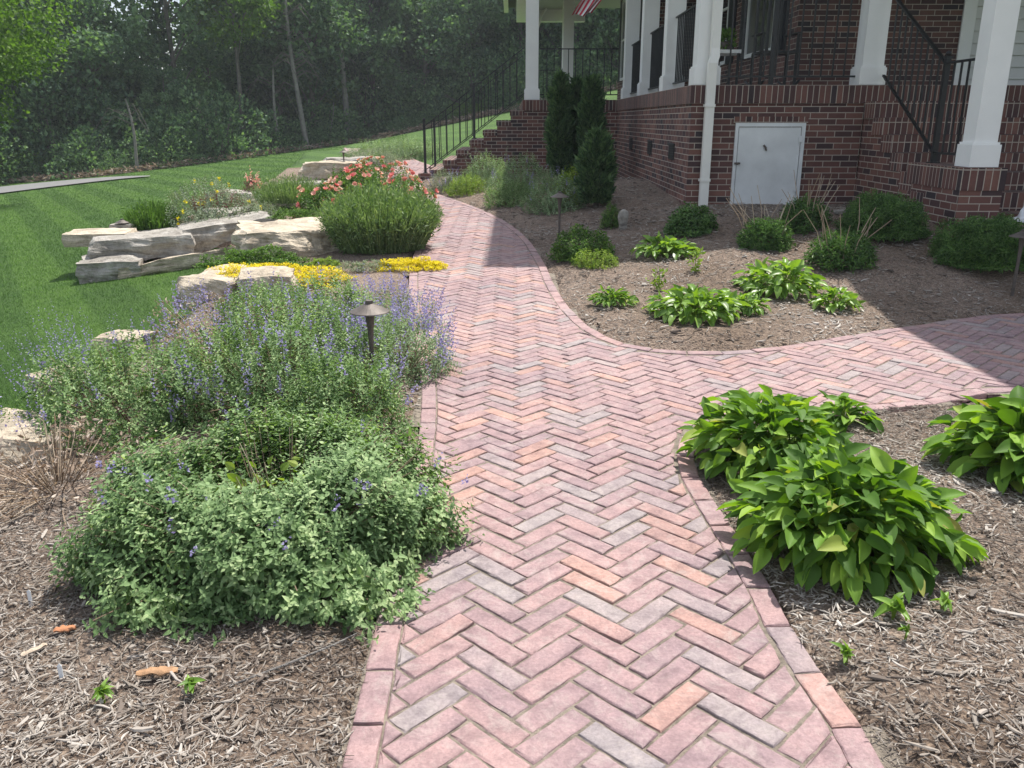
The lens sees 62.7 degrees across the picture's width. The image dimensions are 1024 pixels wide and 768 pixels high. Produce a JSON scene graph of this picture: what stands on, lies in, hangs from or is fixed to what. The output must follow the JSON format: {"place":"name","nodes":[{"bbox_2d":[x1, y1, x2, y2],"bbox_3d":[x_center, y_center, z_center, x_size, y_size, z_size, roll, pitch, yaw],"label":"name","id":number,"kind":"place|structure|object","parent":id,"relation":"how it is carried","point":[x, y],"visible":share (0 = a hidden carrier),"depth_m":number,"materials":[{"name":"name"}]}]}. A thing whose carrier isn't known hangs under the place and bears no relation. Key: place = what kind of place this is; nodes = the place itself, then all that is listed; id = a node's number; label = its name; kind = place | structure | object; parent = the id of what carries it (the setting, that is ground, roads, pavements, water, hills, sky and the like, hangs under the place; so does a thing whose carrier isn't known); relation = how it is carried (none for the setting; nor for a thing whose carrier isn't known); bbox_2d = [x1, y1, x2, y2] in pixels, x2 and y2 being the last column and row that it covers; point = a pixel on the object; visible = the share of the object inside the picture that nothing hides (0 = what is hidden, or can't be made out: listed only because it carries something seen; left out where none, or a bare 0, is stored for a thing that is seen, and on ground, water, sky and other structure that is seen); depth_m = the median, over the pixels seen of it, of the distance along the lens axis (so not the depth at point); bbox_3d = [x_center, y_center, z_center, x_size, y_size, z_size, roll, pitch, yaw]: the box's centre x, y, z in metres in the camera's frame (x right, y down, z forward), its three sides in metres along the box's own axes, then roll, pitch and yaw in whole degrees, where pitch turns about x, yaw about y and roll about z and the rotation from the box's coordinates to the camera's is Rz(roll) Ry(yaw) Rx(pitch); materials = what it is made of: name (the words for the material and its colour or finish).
{"place":"outdoors","nodes":[
{"label":"outdoors","id":0,"kind":"place"},
{"bbox_2d":[0,175,149,192],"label":"driveway","id":1,"kind":"structure","parent":0,"point":[11,188],"depth_m":31.86,"materials":[{"name":"concrete"}]},
{"bbox_2d":[0,89,616,409],"bbox_3d":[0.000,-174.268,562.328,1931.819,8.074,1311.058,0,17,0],"label":"ground","id":2,"kind":"structure","parent":0,"point":[316,155],"depth_m":12.16,"materials":[{"name":"green plant"}]},
{"bbox_2d":[0,0,82,142],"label":"tree","id":3,"kind":"object","parent":2,"relation":"on","point":[22,56],"visible":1,"depth_m":22.78,"materials":[{"name":"green plant"}]},
{"bbox_2d":[337,135,438,161],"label":"shrub","id":4,"kind":"object","parent":2,"relation":"on","point":[380,145],"visible":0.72,"depth_m":22.18,"materials":[{"name":"green plant"}]},
{"bbox_2d":[0,163,1023,767],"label":"mulch bed","id":5,"kind":"object","parent":2,"relation":"on","point":[908,269],"visible":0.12,"depth_m":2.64,"materials":[{"name":"brown wood"}]},
{"bbox_2d":[0,408,100,466],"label":"boulder","id":6,"kind":"object","parent":5,"relation":"on","point":[8,433],"visible":0.35,"depth_m":3.98,"materials":[{"name":"beige stone"}]},
{"bbox_2d":[0,306,167,409],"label":"catmint","id":7,"kind":"object","parent":5,"relation":"on","point":[72,359],"visible":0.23,"depth_m":4.84,"materials":[{"name":"green plant"}]},
{"bbox_2d":[0,405,184,524],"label":"dried plant","id":8,"kind":"object","parent":5,"relation":"on","point":[58,468],"visible":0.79,"depth_m":3.57,"materials":[{"name":"brown plant"}]},
{"bbox_2d":[61,228,137,246],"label":"boulder","id":9,"kind":"object","parent":5,"relation":"on","point":[78,237],"visible":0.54,"depth_m":10.17,"materials":[{"name":"beige stone"}]},
{"bbox_2d":[75,254,144,283],"bbox_3d":[-4.785,-1.330,10.113,0.914,0.480,0.880,-4,18,-13],"label":"boulder","id":10,"kind":"object","parent":5,"relation":"on","point":[97,269],"visible":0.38,"depth_m":9.75,"materials":[{"name":"stone"}]},
{"bbox_2d":[12,320,263,454],"bbox_3d":[-1.952,-0.057,4.370,1.300,0.574,1.207,0,17,0],"label":"catmint","id":11,"kind":"object","parent":5,"relation":"on","point":[122,392],"visible":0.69,"depth_m":4.13,"materials":[{"name":"green plant"}]},
{"bbox_2d":[87,227,195,259],"bbox_3d":[-4.563,-1.744,10.465,1.254,0.347,0.960,-6,18,-18],"label":"boulder","id":12,"kind":"object","parent":5,"relation":"on","point":[157,243],"visible":0.69,"depth_m":10.10,"materials":[{"name":"stone"}]},
{"bbox_2d":[176,211,274,252],"bbox_3d":[-3.717,-1.961,10.872,1.205,0.459,0.889,-8,19,-25],"label":"boulder","id":13,"kind":"object","parent":12,"relation":"on","point":[209,234],"visible":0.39,"depth_m":10.49,"materials":[{"name":"stone"}]},
{"bbox_2d":[121,196,180,230],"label":"lavender","id":14,"kind":"object","parent":5,"relation":"on","point":[150,217],"visible":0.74,"depth_m":10.89,"materials":[{"name":"green plant"}]},
{"bbox_2d":[117,246,235,279],"bbox_3d":[-3.991,-1.438,10.477,1.826,0.618,0.933,-8,19,-25],"label":"boulder","id":15,"kind":"object","parent":5,"relation":"on","point":[174,263],"visible":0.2,"depth_m":9.95,"materials":[{"name":"beige stone"}]},
{"bbox_2d":[131,274,288,352],"bbox_3d":[-2.080,-0.515,5.837,1.012,0.519,1.054,0,17,0],"label":"catmint","id":16,"kind":"object","parent":5,"relation":"on","point":[181,306],"visible":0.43,"depth_m":5.76,"materials":[{"name":"purple plant"}]},
{"bbox_2d":[175,264,245,310],"bbox_3d":[-2.546,-0.862,7.571,0.676,0.325,0.887,8,19,24],"label":"boulder","id":17,"kind":"object","parent":5,"relation":"on","point":[213,281],"visible":0.4,"depth_m":7.22,"materials":[{"name":"beige stone"}]},
{"bbox_2d":[161,169,261,227],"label":"catmint","id":18,"kind":"object","parent":5,"relation":"on","point":[200,208],"visible":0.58,"depth_m":11.16,"materials":[{"name":"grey plant"}]},
{"bbox_2d":[140,290,294,351],"bbox_3d":[-2.019,-0.465,5.844,1.162,0.381,1.096,0,17,0],"label":"dried plant","id":19,"kind":"object","parent":5,"relation":"on","point":[187,324],"visible":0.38,"depth_m":5.77,"materials":[{"name":"brown plant"}]},
{"bbox_2d":[193,243,309,269],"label":"groundcover","id":20,"kind":"object","parent":5,"relation":"on","point":[237,256],"visible":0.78,"depth_m":8.44,"materials":[{"name":"green plant"}]},
{"bbox_2d":[38,392,484,647],"bbox_3d":[-0.794,0.375,2.897,1.398,0.518,1.316,0,17,0],"label":"catmint","id":21,"kind":"object","parent":5,"relation":"on","point":[242,525],"visible":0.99,"depth_m":2.59,"materials":[{"name":"green plant"}]},
{"bbox_2d":[236,266,298,298],"bbox_3d":[-2.101,-0.835,7.247,0.522,0.349,0.589,-5,18,-17],"label":"boulder","id":22,"kind":"object","parent":5,"relation":"on","point":[256,274],"visible":0.44,"depth_m":7.04,"materials":[{"name":"beige stone"}]},
{"bbox_2d":[157,274,404,441],"bbox_3d":[-1.237,-0.201,4.436,1.409,0.686,1.375,0,17,0],"label":"catmint","id":23,"kind":"object","parent":5,"relation":"on","point":[274,367],"visible":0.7,"depth_m":4.27,"materials":[{"name":"green plant"}]},
{"bbox_2d":[207,262,356,288],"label":"groundcover","id":24,"kind":"object","parent":5,"relation":"on","point":[298,274],"visible":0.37,"depth_m":7.45,"materials":[{"name":"yellow plant"}]},
{"bbox_2d":[247,170,321,208],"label":"lavender","id":25,"kind":"object","parent":5,"relation":"on","point":[278,190],"visible":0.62,"depth_m":12.62,"materials":[{"name":"green plant"}]},
{"bbox_2d":[231,217,340,262],"bbox_3d":[-2.526,-1.607,9.514,1.266,0.447,1.547,-7,19,-21],"label":"boulder","id":26,"kind":"object","parent":5,"relation":"on","point":[303,237],"visible":0.51,"depth_m":8.95,"materials":[{"name":"beige stone"}]},
{"bbox_2d":[209,257,407,372],"bbox_3d":[-1.322,-0.478,5.471,1.354,0.610,1.378,0,17,0],"label":"catmint","id":27,"kind":"object","parent":5,"relation":"on","point":[352,293],"visible":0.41,"depth_m":5.41,"materials":[{"name":"green plant"}]},
{"bbox_2d":[292,179,344,218],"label":"rose bush","id":28,"kind":"object","parent":5,"relation":"on","point":[322,191],"visible":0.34,"depth_m":11.16,"materials":[{"name":"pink plant"}]},
{"bbox_2d":[297,160,371,180],"bbox_3d":[-3.416,-4.054,16.162,1.431,0.470,0.997,0,17,0],"label":"boulder","id":29,"kind":"object","parent":5,"relation":"on","point":[320,170],"visible":0.4,"depth_m":15.78,"materials":[{"name":"beige stone"}]},
{"bbox_2d":[269,322,420,456],"bbox_3d":[-0.806,0.003,3.877,0.754,0.575,0.753,0,17,0],"label":"catmint","id":30,"kind":"object","parent":5,"relation":"on","point":[334,397],"visible":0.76,"depth_m":3.85,"materials":[{"name":"green plant"}]},
{"bbox_2d":[313,164,396,200],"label":"rose bush","id":31,"kind":"object","parent":5,"relation":"on","point":[347,176],"visible":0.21,"depth_m":12.12,"materials":[{"name":"pink plant"}]},
{"bbox_2d":[349,300,389,394],"bbox_3d":[-0.730,-0.111,4.388,0.206,0.662,0.206,0,17,0],"label":"path light","id":32,"kind":"object","parent":5,"relation":"on","point":[369,310],"visible":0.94,"depth_m":4.28,"materials":[{"name":"brown metal"}]},
{"bbox_2d":[312,179,444,254],"bbox_3d":[-1.422,-1.789,9.026,1.465,0.834,1.474,0,17,0],"label":"lavender","id":33,"kind":"object","parent":5,"relation":"on","point":[374,220],"visible":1,"depth_m":8.67,"materials":[{"name":"green plant"}]},
{"bbox_2d":[342,152,418,190],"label":"rose bush","id":34,"kind":"object","parent":5,"relation":"on","point":[385,168],"visible":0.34,"depth_m":14.43,"materials":[{"name":"pink plant"}]},
{"bbox_2d":[317,263,449,335],"bbox_3d":[-0.947,-0.617,5.979,1.011,0.491,1.022,0,17,0],"label":"catmint","id":35,"kind":"object","parent":5,"relation":"on","point":[399,294],"visible":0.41,"depth_m":6.03,"materials":[{"name":"purple plant"}]},
{"bbox_2d":[319,281,461,388],"bbox_3d":[-0.698,-0.316,4.891,0.824,0.593,0.855,0,17,0],"label":"catmint","id":36,"kind":"object","parent":5,"relation":"on","point":[442,354],"visible":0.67,"depth_m":4.82,"materials":[{"name":"purple plant"}]},
{"bbox_2d":[376,256,448,271],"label":"groundcover","id":37,"kind":"object","parent":5,"relation":"on","point":[418,262],"visible":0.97,"depth_m":7.94,"materials":[{"name":"yellow plant"}]},
{"bbox_2d":[460,146,511,187],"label":"catmint","id":38,"kind":"object","parent":5,"relation":"on","point":[487,167],"visible":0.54,"depth_m":14.38,"materials":[{"name":"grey plant"}]},
{"bbox_2d":[483,175,539,209],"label":"catmint","id":39,"kind":"object","parent":5,"relation":"on","point":[506,195],"visible":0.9,"depth_m":12.17,"materials":[{"name":"green plant"}]},
{"bbox_2d":[481,150,558,196],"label":"catmint","id":40,"kind":"object","parent":5,"relation":"on","point":[527,179],"visible":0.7,"depth_m":13.04,"materials":[{"name":"green plant"}]},
{"bbox_2d":[516,166,585,215],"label":"catmint","id":41,"kind":"object","parent":5,"relation":"on","point":[551,205],"visible":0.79,"depth_m":11.17,"materials":[{"name":"green plant"}]},
{"bbox_2d":[541,66,577,177],"bbox_3d":[0.788,-4.311,14.030,0.626,1.866,0.676,0,17,0],"label":"thuja","id":42,"kind":"object","parent":5,"relation":"on","point":[559,123],"visible":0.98,"depth_m":13.90,"materials":[{"name":"green plant"}]},
{"bbox_2d":[546,223,615,262],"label":"shrub","id":43,"kind":"object","parent":5,"relation":"on","point":[567,252],"visible":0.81,"depth_m":8.20,"materials":[{"name":"green plant"}]},
{"bbox_2d":[571,72,607,173],"bbox_3d":[1.286,-4.200,13.784,0.622,1.720,0.636,0,17,0],"label":"thuja","id":44,"kind":"object","parent":5,"relation":"on","point":[591,105],"visible":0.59,"depth_m":13.55,"materials":[{"name":"green plant"}]},
{"bbox_2d":[571,246,618,269],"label":"shrub","id":45,"kind":"object","parent":5,"relation":"on","point":[595,258],"visible":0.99,"depth_m":7.82,"materials":[{"name":"green plant"}]},
{"bbox_2d":[573,124,619,207],"bbox_3d":[1.103,-2.796,10.875,0.618,1.094,0.627,5,18,14],"label":"thuja","id":46,"kind":"object","parent":5,"relation":"on","point":[595,167],"visible":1,"depth_m":10.73,"materials":[{"name":"green plant"}]},
{"bbox_2d":[587,285,639,306],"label":"perennial","id":47,"kind":"object","parent":5,"relation":"on","point":[612,295],"visible":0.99,"depth_m":6.42,"materials":[{"name":"green plant"}]},
{"bbox_2d":[629,231,701,259],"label":"hosta","id":48,"kind":"object","parent":5,"relation":"on","point":[667,244],"visible":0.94,"depth_m":7.88,"materials":[{"name":"green plant"}]},
{"bbox_2d":[660,201,718,237],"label":"shrub","id":49,"kind":"object","parent":5,"relation":"on","point":[693,223],"visible":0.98,"depth_m":8.51,"materials":[{"name":"green plant"}]},
{"bbox_2d":[642,283,751,327],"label":"hosta","id":50,"kind":"object","parent":5,"relation":"on","point":[723,301],"visible":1,"depth_m":5.96,"materials":[{"name":"green plant"}]},
{"bbox_2d":[726,185,801,252],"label":"shrub","id":51,"kind":"object","parent":5,"relation":"on","point":[772,231],"visible":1,"depth_m":7.80,"materials":[{"name":"green plant"}]},
{"bbox_2d":[676,384,853,493],"bbox_3d":[1.066,0.187,3.496,0.740,0.334,0.741,0,17,0],"label":"hosta","id":52,"kind":"object","parent":5,"relation":"on","point":[744,440],"visible":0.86,"depth_m":3.41,"materials":[{"name":"green plant"}]},
{"bbox_2d":[730,257,831,300],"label":"hosta","id":53,"kind":"object","parent":5,"relation":"on","point":[781,285],"visible":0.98,"depth_m":6.64,"materials":[{"name":"green plant"}]},
{"bbox_2d":[776,173,839,235],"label":"shrub","id":54,"kind":"object","parent":5,"relation":"on","point":[801,220],"visible":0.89,"depth_m":8.09,"materials":[{"name":"green plant"}]},
{"bbox_2d":[808,287,865,313],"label":"hosta","id":55,"kind":"object","parent":5,"relation":"on","point":[849,298],"visible":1,"depth_m":6.26,"materials":[{"name":"green plant"}]},
{"bbox_2d":[801,197,889,273],"bbox_3d":[2.862,-1.281,7.251,0.680,0.627,0.661,10,20,28],"label":"shrub","id":56,"kind":"object","parent":5,"relation":"on","point":[829,248],"visible":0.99,"depth_m":7.16,"materials":[{"name":"green plant"}]},
{"bbox_2d":[817,389,883,435],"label":"hosta","id":57,"kind":"object","parent":5,"relation":"on","point":[841,422],"visible":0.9,"depth_m":3.88,"materials":[{"name":"green plant"}]},
{"bbox_2d":[717,439,988,606],"bbox_3d":[1.101,0.387,2.802,0.785,0.362,0.783,-10,20,-29],"label":"hosta","id":58,"kind":"object","parent":5,"relation":"on","point":[882,505],"visible":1,"depth_m":2.65,"materials":[{"name":"green plant"}]},
{"bbox_2d":[831,188,932,243],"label":"shrub","id":59,"kind":"object","parent":5,"relation":"on","point":[905,223],"visible":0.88,"depth_m":7.59,"materials":[{"name":"green plant"}]},
{"bbox_2d":[920,385,1023,494],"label":"hosta","id":60,"kind":"object","parent":5,"relation":"on","point":[981,433],"visible":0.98,"depth_m":3.38,"materials":[{"name":"green plant"}]},
{"bbox_2d":[927,211,1023,272],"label":"shrub","id":61,"kind":"object","parent":5,"relation":"on","point":[989,245],"visible":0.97,"depth_m":6.95,"materials":[{"name":"green plant"}]},
{"bbox_2d":[418,0,1023,256],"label":"brick house","id":62,"kind":"structure","parent":2,"relation":"on","point":[921,101],"depth_m":9.84,"materials":[{"name":"red brick"}]},
{"bbox_2d":[744,0,774,58],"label":"window","id":63,"kind":"structure","parent":62,"relation":"in","point":[752,4],"depth_m":13.10,"materials":[{"name":"white paint"}]},
{"bbox_2d":[733,127,802,203],"bbox_3d":[2.989,-2.537,9.861,0.769,0.909,0.055,0,17,0],"label":"hatch door","id":64,"kind":"structure","parent":62,"relation":"in","point":[767,157],"depth_m":9.86,"materials":[{"name":"white paint"}]},
{"bbox_2d":[744,0,800,84],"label":"rocking chair","id":65,"kind":"object","parent":62,"relation":"on","point":[760,52],"visible":0.55,"depth_m":10.51,"materials":[{"name":"black metal"}]},
{"bbox_2d":[0,80,617,183],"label":"forest floor","id":66,"kind":"structure","parent":0,"point":[235,158],"depth_m":39.78,"materials":[{"name":"brown plant"}]},
{"bbox_2d":[0,122,52,184],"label":"undergrowth bush","id":67,"kind":"object","parent":66,"relation":"on","point":[8,155],"visible":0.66,"depth_m":36.43,"materials":[{"name":"green plant"}]},
{"bbox_2d":[0,10,121,155],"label":"tree","id":68,"kind":"object","parent":66,"relation":"on","point":[101,69],"visible":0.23,"depth_m":38.03,"materials":[{"name":"green plant"}]},
{"bbox_2d":[0,75,139,181],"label":"undergrowth bush","id":69,"kind":"object","parent":66,"relation":"on","point":[53,129],"visible":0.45,"depth_m":37.67,"materials":[{"name":"green plant"}]},
{"bbox_2d":[42,124,129,180],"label":"undergrowth bush","id":70,"kind":"object","parent":66,"relation":"on","point":[68,155],"visible":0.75,"depth_m":36.36,"materials":[{"name":"green plant"}]},
{"bbox_2d":[23,0,171,135],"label":"tree","id":71,"kind":"object","parent":66,"relation":"on","point":[126,69],"visible":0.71,"depth_m":38.19,"materials":[{"name":"green plant"}]},
{"bbox_2d":[0,0,194,137],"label":"tree","id":72,"kind":"object","parent":66,"relation":"on","point":[163,43],"visible":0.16,"depth_m":39.70,"materials":[{"name":"green plant"}]},
{"bbox_2d":[35,101,191,171],"bbox_3d":[-18.857,-11.399,39.093,6.872,3.520,5.950,8,19,25],"label":"undergrowth bush","id":73,"kind":"object","parent":66,"relation":"on","point":[118,103],"visible":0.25,"depth_m":38.11,"materials":[{"name":"green plant"}]},
{"bbox_2d":[131,64,192,142],"bbox_3d":[-16.448,-12.803,40.160,2.697,4.721,2.913,-15,23,-40],"label":"tree","id":74,"kind":"object","parent":66,"relation":"on","point":[171,94],"visible":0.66,"depth_m":39.44,"materials":[{"name":"green plant"}]},
{"bbox_2d":[114,120,212,171],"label":"undergrowth bush","id":75,"kind":"object","parent":66,"relation":"on","point":[162,147],"visible":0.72,"depth_m":37.38,"materials":[{"name":"green plant"}]},
{"bbox_2d":[97,89,242,164],"bbox_3d":[-16.119,-12.065,39.770,6.814,3.950,5.900,-8,19,-25],"label":"undergrowth bush","id":76,"kind":"object","parent":66,"relation":"on","point":[147,121],"visible":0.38,"depth_m":38.97,"materials":[{"name":"green plant"}]},
{"bbox_2d":[114,0,238,109],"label":"tree","id":77,"kind":"object","parent":66,"relation":"on","point":[181,15],"visible":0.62,"depth_m":41.48,"materials":[{"name":"green plant"}]},
{"bbox_2d":[168,1,242,101],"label":"tree","id":78,"kind":"object","parent":66,"relation":"on","point":[187,48],"visible":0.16,"depth_m":49.93,"materials":[{"name":"green plant"}]},
{"bbox_2d":[144,73,277,163],"bbox_3d":[-14.366,-12.535,40.026,6.101,4.290,5.836,-4,18,-14],"label":"undergrowth bush","id":79,"kind":"object","parent":66,"relation":"on","point":[227,133],"visible":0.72,"depth_m":39.44,"materials":[{"name":"green plant"}]},
{"bbox_2d":[188,0,285,136],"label":"tree","id":80,"kind":"object","parent":66,"relation":"on","point":[254,9],"visible":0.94,"depth_m":40.33,"materials":[{"name":"green plant"}]},
{"bbox_2d":[205,48,271,119],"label":"tree","id":81,"kind":"object","parent":66,"relation":"on","point":[253,94],"visible":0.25,"depth_m":47.27,"materials":[{"name":"green plant"}]},
{"bbox_2d":[216,106,310,157],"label":"undergrowth bush","id":82,"kind":"object","parent":66,"relation":"on","point":[272,135],"visible":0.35,"depth_m":42.31,"materials":[{"name":"green plant"}]},
{"bbox_2d":[191,0,340,135],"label":"tree","id":83,"kind":"object","parent":66,"relation":"on","point":[250,76],"visible":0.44,"depth_m":43.94,"materials":[{"name":"green plant"}]},
{"bbox_2d":[257,0,321,144],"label":"tree","id":84,"kind":"object","parent":66,"relation":"on","point":[286,12],"visible":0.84,"depth_m":42.52,"materials":[{"name":"green plant"}]},
{"bbox_2d":[234,0,376,139],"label":"tree","id":85,"kind":"object","parent":66,"relation":"on","point":[336,29],"visible":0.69,"depth_m":43.79,"materials":[{"name":"green plant"}]},
{"bbox_2d":[259,88,355,146],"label":"undergrowth bush","id":86,"kind":"object","parent":66,"relation":"on","point":[294,103],"visible":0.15,"depth_m":45.96,"materials":[{"name":"green plant"}]},
{"bbox_2d":[281,94,373,146],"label":"undergrowth bush","id":87,"kind":"object","parent":66,"relation":"on","point":[338,118],"visible":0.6,"depth_m":45.25,"materials":[{"name":"green plant"}]},
{"bbox_2d":[315,58,402,131],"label":"undergrowth bush","id":88,"kind":"object","parent":66,"relation":"on","point":[365,102],"visible":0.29,"depth_m":47.97,"materials":[{"name":"green plant"}]},
{"bbox_2d":[332,0,425,122],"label":"tree","id":89,"kind":"object","parent":66,"relation":"on","point":[392,3],"visible":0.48,"depth_m":46.60,"materials":[{"name":"green plant"}]},
{"bbox_2d":[356,0,478,78],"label":"tree","id":90,"kind":"object","parent":66,"relation":"on","point":[412,51],"visible":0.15,"depth_m":48.21,"materials":[{"name":"green plant"}]},
{"bbox_2d":[353,0,489,111],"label":"tree","id":91,"kind":"object","parent":66,"relation":"on","point":[389,70],"visible":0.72,"depth_m":46.52,"materials":[{"name":"green plant"}]},
{"bbox_2d":[407,0,517,109],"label":"tree","id":92,"kind":"object","parent":66,"relation":"on","point":[466,7],"visible":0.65,"depth_m":45.85,"materials":[{"name":"green plant"}]},
{"bbox_2d":[425,42,519,119],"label":"undergrowth bush","id":93,"kind":"object","parent":66,"relation":"on","point":[459,82],"visible":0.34,"depth_m":46.28,"materials":[{"name":"green plant"}]},
{"bbox_2d":[469,24,561,111],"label":"undergrowth bush","id":94,"kind":"object","parent":66,"relation":"on","point":[512,42],"visible":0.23,"depth_m":45.10,"materials":[{"name":"green plant"}]},
{"bbox_2d":[475,0,557,52],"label":"tree","id":95,"kind":"object","parent":66,"relation":"on","point":[505,22],"visible":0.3,"depth_m":45.66,"materials":[{"name":"green plant"}]},
{"bbox_2d":[490,58,554,109],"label":"undergrowth bush","id":96,"kind":"object","parent":66,"relation":"on","point":[522,86],"visible":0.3,"depth_m":43.54,"materials":[{"name":"green plant"}]},
{"bbox_2d":[573,13,619,87],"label":"undergrowth bush","id":97,"kind":"object","parent":66,"relation":"on","point":[615,54],"visible":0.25,"depth_m":41.74,"materials":[{"name":"green plant"}]},
{"bbox_2d":[585,8,619,46],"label":"tree","id":98,"kind":"object","parent":66,"relation":"on","point":[613,13],"visible":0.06,"depth_m":41.96,"materials":[{"name":"green plant"}]},
{"bbox_2d":[337,148,1023,767],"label":"brick paving","id":99,"kind":"structure","parent":0,"point":[464,236],"depth_m":2.91,"materials":[{"name":"brick"}]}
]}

